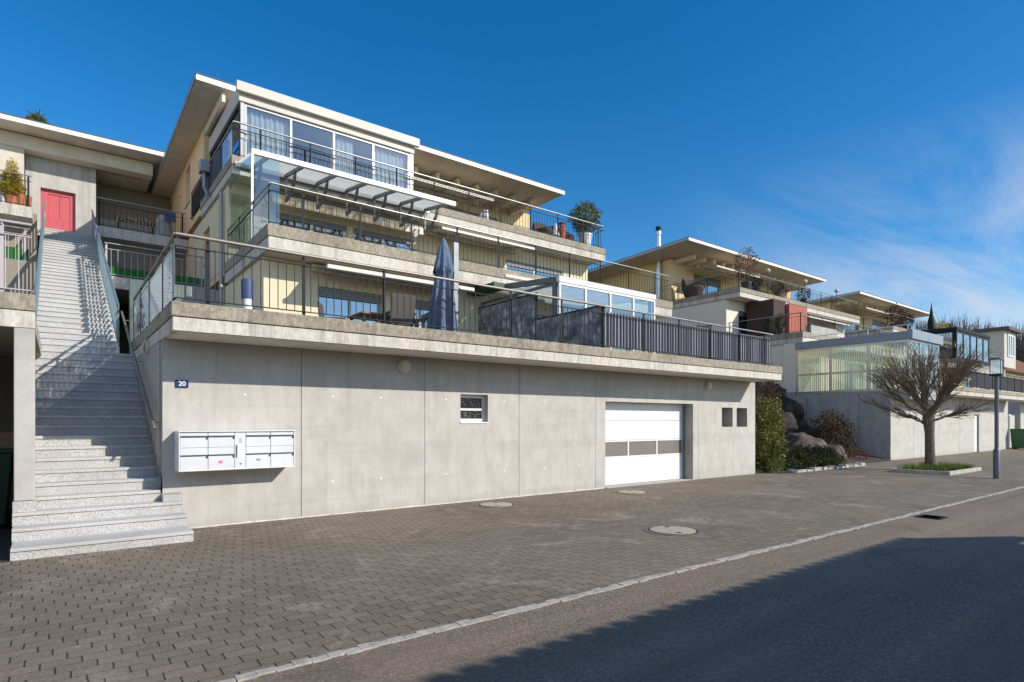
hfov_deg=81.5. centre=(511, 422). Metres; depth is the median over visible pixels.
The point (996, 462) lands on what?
street lamp
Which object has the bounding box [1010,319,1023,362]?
bare tree
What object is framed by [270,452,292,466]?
parcel door
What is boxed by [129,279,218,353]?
under gallery wall
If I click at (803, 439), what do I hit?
boulder
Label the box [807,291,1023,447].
terraced house
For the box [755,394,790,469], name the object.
laurel bush
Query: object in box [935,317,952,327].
bare tree
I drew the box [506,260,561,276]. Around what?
terrace window
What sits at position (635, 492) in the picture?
manhole cover
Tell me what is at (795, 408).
slope rock
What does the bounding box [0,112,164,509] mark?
terraced house
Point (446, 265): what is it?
parasol
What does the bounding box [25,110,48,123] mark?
pine tree
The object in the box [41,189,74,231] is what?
entrance door
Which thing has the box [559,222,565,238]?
patio stand
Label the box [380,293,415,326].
wicker chair
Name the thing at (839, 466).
bed edging
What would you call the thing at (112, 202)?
access gallery
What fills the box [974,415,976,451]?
cellar door
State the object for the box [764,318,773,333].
potted conifer
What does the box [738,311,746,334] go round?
terrace window
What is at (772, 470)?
shrub
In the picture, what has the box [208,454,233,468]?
parcel door
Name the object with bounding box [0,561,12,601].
forecourt
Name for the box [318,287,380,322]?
terrace window
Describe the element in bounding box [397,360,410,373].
wall lamp
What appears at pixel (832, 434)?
dry shrub
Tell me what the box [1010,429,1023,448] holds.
refuse container
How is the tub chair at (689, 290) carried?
on the terraced house at (817, 355)
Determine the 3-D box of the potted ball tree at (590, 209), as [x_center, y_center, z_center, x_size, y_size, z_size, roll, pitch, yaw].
[3.106,-8.333,25.064,1.513,2.066,1.516,0,0,28]
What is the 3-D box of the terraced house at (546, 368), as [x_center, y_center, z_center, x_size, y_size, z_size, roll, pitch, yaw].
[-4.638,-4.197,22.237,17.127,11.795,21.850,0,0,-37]
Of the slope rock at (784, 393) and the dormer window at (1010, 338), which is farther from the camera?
the dormer window at (1010, 338)
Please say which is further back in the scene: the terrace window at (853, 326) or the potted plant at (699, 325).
the terrace window at (853, 326)
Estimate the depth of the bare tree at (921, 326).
111.87 m
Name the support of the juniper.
on the garden bed at (803, 421)
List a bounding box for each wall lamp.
[141,339,149,354]
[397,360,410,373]
[705,382,711,390]
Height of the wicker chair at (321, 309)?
0.995 m
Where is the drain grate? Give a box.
[914,514,948,519]
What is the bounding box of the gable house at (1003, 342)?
[950,326,1023,392]
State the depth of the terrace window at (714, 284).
38.37 m
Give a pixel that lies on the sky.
(874, 147)
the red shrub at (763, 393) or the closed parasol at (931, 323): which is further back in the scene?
the closed parasol at (931, 323)
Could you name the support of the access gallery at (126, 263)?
attached to the terraced house at (546, 368)
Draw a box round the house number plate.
[175,380,188,387]
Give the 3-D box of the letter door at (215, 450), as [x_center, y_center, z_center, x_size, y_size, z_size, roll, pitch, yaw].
[-4.574,0.452,9.355,0.375,0.109,0.033,0,0,-37]
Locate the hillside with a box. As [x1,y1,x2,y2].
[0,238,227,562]
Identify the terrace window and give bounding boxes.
[276,212,345,237]
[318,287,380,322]
[353,228,412,250]
[413,301,428,327]
[448,207,495,220]
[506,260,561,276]
[694,274,719,293]
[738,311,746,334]
[845,314,856,330]
[846,363,860,388]
[872,319,884,327]
[874,367,891,387]
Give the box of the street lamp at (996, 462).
[989,357,1003,478]
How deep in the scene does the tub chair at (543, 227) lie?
23.88 m
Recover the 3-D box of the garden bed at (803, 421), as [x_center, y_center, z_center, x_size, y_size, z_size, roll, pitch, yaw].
[8.315,-2.300,28.157,11.120,7.941,13.400,0,0,-37]
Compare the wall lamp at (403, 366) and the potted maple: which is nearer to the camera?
the wall lamp at (403, 366)
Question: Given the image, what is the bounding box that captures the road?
[241,488,1023,681]
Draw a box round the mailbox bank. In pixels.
[174,430,295,471]
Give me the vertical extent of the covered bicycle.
1.150 m
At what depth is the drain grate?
10.53 m
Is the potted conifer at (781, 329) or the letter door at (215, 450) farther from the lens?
the potted conifer at (781, 329)
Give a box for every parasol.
[427,238,459,331]
[927,303,935,328]
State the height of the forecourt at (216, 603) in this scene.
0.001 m
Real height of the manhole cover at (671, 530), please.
0.017 m
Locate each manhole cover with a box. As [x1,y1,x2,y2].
[475,502,516,507]
[614,490,649,494]
[643,525,702,535]
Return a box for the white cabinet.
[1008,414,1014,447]
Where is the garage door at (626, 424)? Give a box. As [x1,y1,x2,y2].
[605,402,683,485]
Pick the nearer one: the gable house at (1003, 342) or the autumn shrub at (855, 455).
the autumn shrub at (855, 455)
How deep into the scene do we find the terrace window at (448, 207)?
26.29 m
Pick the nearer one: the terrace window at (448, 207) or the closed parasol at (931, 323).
the terrace window at (448, 207)
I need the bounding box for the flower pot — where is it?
[15,193,31,206]
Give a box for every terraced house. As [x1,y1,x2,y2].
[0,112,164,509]
[132,72,781,528]
[588,226,1023,459]
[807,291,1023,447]
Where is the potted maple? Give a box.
[733,246,760,289]
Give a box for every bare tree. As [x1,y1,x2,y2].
[858,338,1005,466]
[914,318,940,329]
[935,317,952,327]
[944,310,977,329]
[967,316,994,328]
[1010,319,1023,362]
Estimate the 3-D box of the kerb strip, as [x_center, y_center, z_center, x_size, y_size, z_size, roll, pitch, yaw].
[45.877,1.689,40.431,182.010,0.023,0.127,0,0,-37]
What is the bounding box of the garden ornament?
[552,222,559,236]
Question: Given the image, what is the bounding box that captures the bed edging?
[787,462,864,472]
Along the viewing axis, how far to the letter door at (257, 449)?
9.68 m
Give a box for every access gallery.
[95,217,204,304]
[96,183,187,253]
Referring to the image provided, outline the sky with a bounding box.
[0,0,1023,337]
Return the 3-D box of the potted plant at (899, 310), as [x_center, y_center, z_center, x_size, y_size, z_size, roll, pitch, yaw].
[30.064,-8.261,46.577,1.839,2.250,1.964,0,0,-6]
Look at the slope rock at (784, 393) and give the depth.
28.20 m
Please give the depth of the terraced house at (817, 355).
32.70 m
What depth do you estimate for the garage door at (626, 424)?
16.57 m
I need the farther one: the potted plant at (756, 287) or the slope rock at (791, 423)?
the potted plant at (756, 287)
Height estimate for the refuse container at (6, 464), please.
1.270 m
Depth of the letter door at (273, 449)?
9.89 m
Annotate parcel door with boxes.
[180,455,207,470]
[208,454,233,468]
[246,453,269,467]
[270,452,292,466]
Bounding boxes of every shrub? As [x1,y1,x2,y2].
[754,381,782,407]
[765,456,786,473]
[809,408,859,455]
[846,448,876,460]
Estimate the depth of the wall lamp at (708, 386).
17.74 m
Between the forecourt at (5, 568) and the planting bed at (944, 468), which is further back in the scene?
the planting bed at (944, 468)
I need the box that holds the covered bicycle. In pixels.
[153,211,175,236]
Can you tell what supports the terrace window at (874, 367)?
in the terraced house at (817, 355)
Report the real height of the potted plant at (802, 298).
1.137 m
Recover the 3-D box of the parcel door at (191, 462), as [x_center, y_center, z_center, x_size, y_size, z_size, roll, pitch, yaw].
[-4.874,0.623,9.115,0.376,0.223,0.049,0,0,-37]
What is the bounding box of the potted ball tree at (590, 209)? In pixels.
[567,200,602,244]
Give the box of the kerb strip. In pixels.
[218,486,1023,681]
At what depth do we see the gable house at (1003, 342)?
58.96 m
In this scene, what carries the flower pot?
on the terraced house at (63, 171)
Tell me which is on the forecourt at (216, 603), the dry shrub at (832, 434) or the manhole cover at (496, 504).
the manhole cover at (496, 504)
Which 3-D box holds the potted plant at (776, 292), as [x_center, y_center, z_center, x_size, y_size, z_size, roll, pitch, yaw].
[15.678,-7.825,35.081,0.862,1.051,0.872,0,0,-13]
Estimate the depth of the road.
4.95 m
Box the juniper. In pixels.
[778,444,846,470]
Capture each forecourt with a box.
[0,447,1023,681]
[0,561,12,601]
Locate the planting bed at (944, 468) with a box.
[890,461,981,475]
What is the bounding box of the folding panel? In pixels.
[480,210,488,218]
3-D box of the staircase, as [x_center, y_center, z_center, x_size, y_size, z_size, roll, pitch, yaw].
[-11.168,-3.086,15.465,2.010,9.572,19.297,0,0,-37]
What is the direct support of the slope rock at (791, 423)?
on the garden bed at (803, 421)
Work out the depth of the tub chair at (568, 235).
24.65 m
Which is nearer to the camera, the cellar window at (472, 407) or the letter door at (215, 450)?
the letter door at (215, 450)
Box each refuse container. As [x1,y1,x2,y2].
[0,448,13,524]
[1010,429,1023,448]
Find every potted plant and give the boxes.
[694,323,708,358]
[749,276,762,291]
[770,282,784,296]
[795,287,810,302]
[880,303,907,326]
[898,312,914,328]
[936,320,948,328]
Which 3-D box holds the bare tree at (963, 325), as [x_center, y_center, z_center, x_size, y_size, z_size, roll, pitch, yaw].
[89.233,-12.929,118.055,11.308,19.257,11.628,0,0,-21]
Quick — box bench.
[116,213,152,232]
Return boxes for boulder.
[780,432,829,458]
[828,444,847,461]
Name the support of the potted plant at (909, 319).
on the terraced house at (868, 308)
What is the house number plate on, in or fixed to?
attached to the terraced house at (546, 368)
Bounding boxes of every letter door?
[180,448,207,455]
[208,447,233,454]
[246,446,269,453]
[270,446,292,452]
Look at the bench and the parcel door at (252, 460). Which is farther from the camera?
the bench
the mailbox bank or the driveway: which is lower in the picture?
the driveway
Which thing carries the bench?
on the access gallery at (112, 202)
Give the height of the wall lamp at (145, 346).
0.270 m
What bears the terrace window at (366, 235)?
in the terraced house at (546, 368)
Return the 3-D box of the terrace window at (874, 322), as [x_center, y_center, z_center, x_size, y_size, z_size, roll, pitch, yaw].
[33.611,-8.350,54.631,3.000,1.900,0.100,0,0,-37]
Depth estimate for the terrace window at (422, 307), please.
16.84 m
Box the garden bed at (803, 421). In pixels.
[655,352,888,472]
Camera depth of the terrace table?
12.56 m
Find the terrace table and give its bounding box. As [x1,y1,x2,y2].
[347,311,418,326]
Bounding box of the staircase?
[10,201,193,560]
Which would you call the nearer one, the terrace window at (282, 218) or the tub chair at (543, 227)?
the terrace window at (282, 218)
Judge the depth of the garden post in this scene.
10.72 m
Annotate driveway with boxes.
[0,509,11,561]
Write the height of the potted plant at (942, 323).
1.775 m
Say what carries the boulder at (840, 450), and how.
on the garden bed at (803, 421)
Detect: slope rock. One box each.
[755,381,786,404]
[770,411,798,434]
[776,399,804,422]
[797,426,817,436]
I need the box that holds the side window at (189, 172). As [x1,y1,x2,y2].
[184,172,189,209]
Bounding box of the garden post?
[241,278,253,308]
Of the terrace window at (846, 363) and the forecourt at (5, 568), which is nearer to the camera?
the forecourt at (5, 568)
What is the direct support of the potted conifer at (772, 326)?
on the terraced house at (817, 355)
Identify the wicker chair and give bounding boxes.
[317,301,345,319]
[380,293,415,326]
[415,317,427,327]
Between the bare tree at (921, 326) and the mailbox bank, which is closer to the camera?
the mailbox bank
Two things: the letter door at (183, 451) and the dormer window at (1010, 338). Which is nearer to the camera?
the letter door at (183, 451)
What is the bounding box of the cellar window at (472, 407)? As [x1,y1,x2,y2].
[460,394,488,422]
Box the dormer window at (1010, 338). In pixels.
[1007,334,1014,357]
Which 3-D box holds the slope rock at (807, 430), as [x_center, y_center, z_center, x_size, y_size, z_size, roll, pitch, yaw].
[13.888,0.806,28.622,1.933,1.436,1.672,0,0,-37]
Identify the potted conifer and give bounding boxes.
[0,157,26,204]
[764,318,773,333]
[768,315,779,334]
[774,313,786,333]
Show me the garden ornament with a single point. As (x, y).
(554, 232)
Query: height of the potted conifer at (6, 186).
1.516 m
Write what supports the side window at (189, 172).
in the terraced house at (546, 368)
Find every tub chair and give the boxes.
[532,222,552,234]
[551,226,573,240]
[681,278,704,297]

